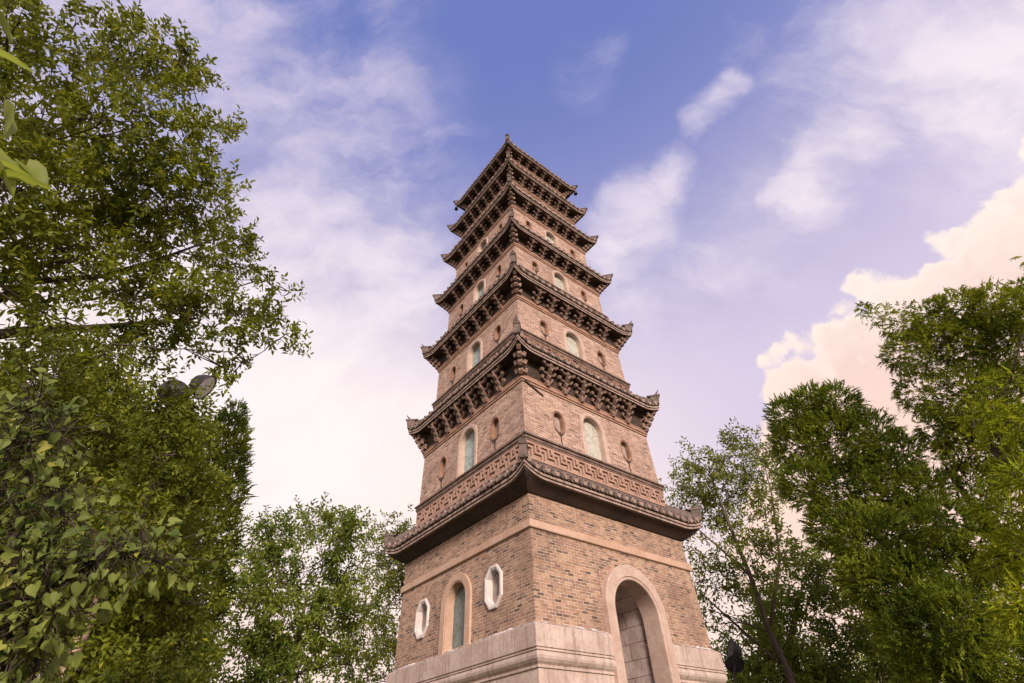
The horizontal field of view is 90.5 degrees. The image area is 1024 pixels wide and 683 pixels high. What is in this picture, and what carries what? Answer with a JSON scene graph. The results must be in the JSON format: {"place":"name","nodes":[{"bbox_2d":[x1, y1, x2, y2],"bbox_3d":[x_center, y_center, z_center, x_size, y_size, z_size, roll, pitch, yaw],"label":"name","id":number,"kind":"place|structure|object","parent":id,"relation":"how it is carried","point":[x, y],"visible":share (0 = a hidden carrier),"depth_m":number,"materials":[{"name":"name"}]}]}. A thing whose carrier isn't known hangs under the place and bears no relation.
{"place":"outdoors","nodes":[
{"label":"outdoors","id":0,"kind":"place"},
{"bbox_2d":[0,0,1023,682],"label":"sky","id":1,"kind":"structure","parent":0,"point":[747,174],"materials":[{"name":"blue"}]},
{"label":"ground","id":2,"kind":"structure","parent":0,"visible":0},
{"bbox_2d":[0,11,54,197],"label":"overhanging vine","id":3,"kind":"object","parent":2,"relation":"on","point":[31,172],"visible":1,"depth_m":1.56,"materials":[{"name":"green plant"}]},
{"bbox_2d":[0,357,218,682],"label":"climbing vine","id":4,"kind":"object","parent":2,"relation":"on","point":[33,627],"visible":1,"depth_m":2.44,"materials":[{"name":"green plant"}]},
{"bbox_2d":[0,341,224,682],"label":"shade tree","id":5,"kind":"object","parent":2,"relation":"on","point":[113,463],"visible":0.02,"depth_m":7.31,"materials":[{"name":"green plant"}]},
{"bbox_2d":[0,317,241,682],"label":"leaved tree","id":6,"kind":"object","parent":2,"relation":"on","point":[119,648],"visible":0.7,"depth_m":5.12,"materials":[{"name":"green plant"}]},
{"bbox_2d":[58,375,216,682],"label":"lamp post","id":7,"kind":"object","parent":2,"relation":"on","point":[203,380],"visible":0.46,"depth_m":5.92,"materials":[{"name":"metal"}]},
{"bbox_2d":[0,0,313,402],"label":"broadleaf tree","id":8,"kind":"object","parent":2,"relation":"on","point":[118,211],"visible":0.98,"depth_m":7.58,"materials":[{"name":"green plant"}]},
{"bbox_2d":[78,397,259,681],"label":"cypress tree","id":9,"kind":"object","parent":2,"relation":"on","point":[234,445],"visible":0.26,"depth_m":11.23,"materials":[{"name":"green plant"}]},
{"bbox_2d":[197,491,389,682],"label":"broadleaf tree","id":10,"kind":"object","parent":2,"relation":"on","point":[286,664],"visible":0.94,"depth_m":17.46,"materials":[{"name":"green plant"}]},
{"bbox_2d":[327,504,415,682],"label":"broadleaf tree","id":11,"kind":"object","parent":2,"relation":"on","point":[384,639],"visible":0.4,"depth_m":22.20,"materials":[{"name":"green plant"}]},
{"bbox_2d":[383,134,727,682],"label":"pagoda","id":12,"kind":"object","parent":2,"relation":"on","point":[546,536],"visible":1,"depth_m":14.42,"materials":[{"name":"brick"}]},
{"bbox_2d":[414,598,429,639],"bbox_3d":[-2.376,7.501,13.716,0.205,0.950,0.660,26,-49,-29],"label":"octagonal window","id":13,"kind":"structure","parent":12,"relation":"in","point":[422,612],"depth_m":13.80,"materials":[{"name":"white stone"}]},
{"bbox_2d":[438,456,446,487],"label":"oval window","id":14,"kind":"structure","parent":12,"relation":"in","point":[443,462],"depth_m":16.77,"materials":[{"name":"stone"}]},
{"bbox_2d":[450,366,456,384],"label":"oval window","id":15,"kind":"structure","parent":12,"relation":"in","point":[453,371],"depth_m":19.55,"materials":[{"name":"stone"}]},
{"bbox_2d":[438,573,471,655],"bbox_3d":[-1.329,6.751,12.652,0.282,1.810,1.360,26,-49,-29],"label":"arched window","id":16,"kind":"structure","parent":12,"relation":"in","point":[456,604],"depth_m":12.71,"materials":[{"name":"beige stone"}]},
{"bbox_2d":[459,304,463,316],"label":"oval window","id":17,"kind":"structure","parent":12,"relation":"in","point":[461,308],"depth_m":21.94,"materials":[{"name":"stone"}]},
{"bbox_2d":[456,424,477,477],"bbox_3d":[-1.334,3.372,15.857,0.233,1.665,1.080,26,-49,-29],"label":"arched window","id":18,"kind":"structure","parent":12,"relation":"in","point":[467,444],"depth_m":15.98,"materials":[{"name":"beige stone"}]},
{"bbox_2d":[466,338,482,372],"bbox_3d":[-1.314,0.547,18.562,0.225,1.455,1.000,26,-49,-29],"label":"arched window","id":19,"kind":"structure","parent":12,"relation":"in","point":[474,354],"depth_m":18.79,"materials":[{"name":"beige stone"}]},
{"bbox_2d":[473,279,485,303],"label":"arched window","id":20,"kind":"structure","parent":12,"relation":"in","point":[480,288],"depth_m":21.30,"materials":[{"name":"beige stone"}]},
{"bbox_2d":[477,237,487,255],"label":"arched window","id":21,"kind":"structure","parent":12,"relation":"in","point":[482,244],"depth_m":23.46,"materials":[{"name":"beige stone"}]},
{"bbox_2d":[484,564,502,610],"bbox_3d":[-0.381,5.744,11.866,0.205,0.950,0.660,26,-49,-29],"label":"octagonal window","id":22,"kind":"structure","parent":12,"relation":"in","point":[493,586],"depth_m":11.94,"materials":[{"name":"white stone"}]},
{"bbox_2d":[490,416,499,449],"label":"oval window","id":23,"kind":"structure","parent":12,"relation":"in","point":[495,424],"depth_m":15.13,"materials":[{"name":"stone"}]},
{"bbox_2d":[494,324,501,344],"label":"oval window","id":24,"kind":"structure","parent":12,"relation":"in","point":[498,330],"depth_m":17.93,"materials":[{"name":"stone"}]},
{"bbox_2d":[496,264,501,278],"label":"oval window","id":25,"kind":"structure","parent":12,"relation":"in","point":[499,268],"depth_m":20.41,"materials":[{"name":"stone"}]},
{"bbox_2d":[525,220,531,228],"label":"oval window","id":26,"kind":"structure","parent":12,"relation":"in","point":[528,224],"depth_m":22.40,"materials":[{"name":"stone"}]},
{"bbox_2d":[531,261,538,273],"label":"oval window","id":27,"kind":"structure","parent":12,"relation":"in","point":[535,266],"depth_m":20.32,"materials":[{"name":"stone"}]},
{"bbox_2d":[539,320,548,339],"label":"oval window","id":28,"kind":"structure","parent":12,"relation":"in","point":[543,326],"depth_m":17.80,"materials":[{"name":"stone"}]},
{"bbox_2d":[544,230,558,246],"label":"arched window","id":29,"kind":"structure","parent":12,"relation":"in","point":[548,235],"depth_m":23.19,"materials":[{"name":"beige stone"}]},
{"bbox_2d":[552,411,564,444],"bbox_3d":[1.343,2.535,14.782,0.470,1.152,0.198,26,-49,-29],"label":"oval window","id":30,"kind":"structure","parent":12,"relation":"in","point":[558,419],"depth_m":15.00,"materials":[{"name":"stone"}]},
{"bbox_2d":[552,270,569,293],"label":"arched window","id":31,"kind":"structure","parent":12,"relation":"in","point":[559,280],"depth_m":21.04,"materials":[{"name":"beige stone"}]},
{"bbox_2d":[570,249,575,256],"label":"oval window","id":32,"kind":"structure","parent":12,"relation":"in","point":[572,252],"depth_m":23.68,"materials":[{"name":"stone"}]},
{"bbox_2d":[563,329,585,360],"bbox_3d":[2.190,0.165,18.330,1.000,1.455,0.225,26,-49,-29],"label":"arched window","id":33,"kind":"structure","parent":12,"relation":"in","point":[573,343],"depth_m":18.52,"materials":[{"name":"beige stone"}]},
{"bbox_2d":[580,290,586,302],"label":"oval window","id":34,"kind":"structure","parent":12,"relation":"in","point":[583,294],"depth_m":21.59,"materials":[{"name":"stone"}]},
{"bbox_2d":[579,413,610,463],"bbox_3d":[2.463,2.957,15.605,1.080,1.665,0.233,26,-49,-29],"label":"arched window","id":35,"kind":"structure","parent":12,"relation":"in","point":[592,431],"depth_m":15.69,"materials":[{"name":"beige stone"}]},
{"bbox_2d":[597,351,605,368],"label":"oval window","id":36,"kind":"structure","parent":12,"relation":"in","point":[600,356],"depth_m":19.16,"materials":[{"name":"stone"}]},
{"bbox_2d":[619,439,631,471],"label":"oval window","id":37,"kind":"structure","parent":12,"relation":"in","point":[625,449],"depth_m":16.36,"materials":[{"name":"stone"}]},
{"bbox_2d":[601,565,680,682],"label":"doorway","id":38,"kind":"structure","parent":12,"relation":"in","point":[634,612],"depth_m":12.49,"materials":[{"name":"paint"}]},
{"bbox_2d":[725,639,743,682],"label":"spotlight stand","id":39,"kind":"object","parent":2,"relation":"on","point":[734,662],"visible":1,"depth_m":14.79,"materials":[{"name":"metal"}]},
{"bbox_2d":[658,416,812,682],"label":"broadleaf tree","id":40,"kind":"object","parent":2,"relation":"on","point":[706,499],"visible":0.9,"depth_m":18.07,"materials":[{"name":"green plant"}]},
{"bbox_2d":[711,532,933,682],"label":"broadleaf tree","id":41,"kind":"object","parent":2,"relation":"on","point":[756,665],"visible":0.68,"depth_m":16.71,"materials":[{"name":"green plant"}]},
{"bbox_2d":[726,614,1023,682],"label":"broadleaf tree","id":42,"kind":"object","parent":2,"relation":"on","point":[859,655],"visible":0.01,"depth_m":20.83,"materials":[{"name":"green plant"}]},
{"bbox_2d":[762,378,1023,682],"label":"cypress tree","id":43,"kind":"object","parent":2,"relation":"on","point":[963,646],"visible":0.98,"depth_m":11.06,"materials":[{"name":"green plant"}]},
{"bbox_2d":[852,274,1023,591],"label":"cypress tree","id":44,"kind":"object","parent":2,"relation":"on","point":[990,321],"visible":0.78,"depth_m":12.87,"materials":[{"name":"green plant"}]},
{"bbox_2d":[943,256,1023,647],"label":"feathery tree","id":45,"kind":"object","parent":2,"relation":"on","point":[1014,473],"visible":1,"depth_m":7.03,"materials":[{"name":"green plant"}]}
]}

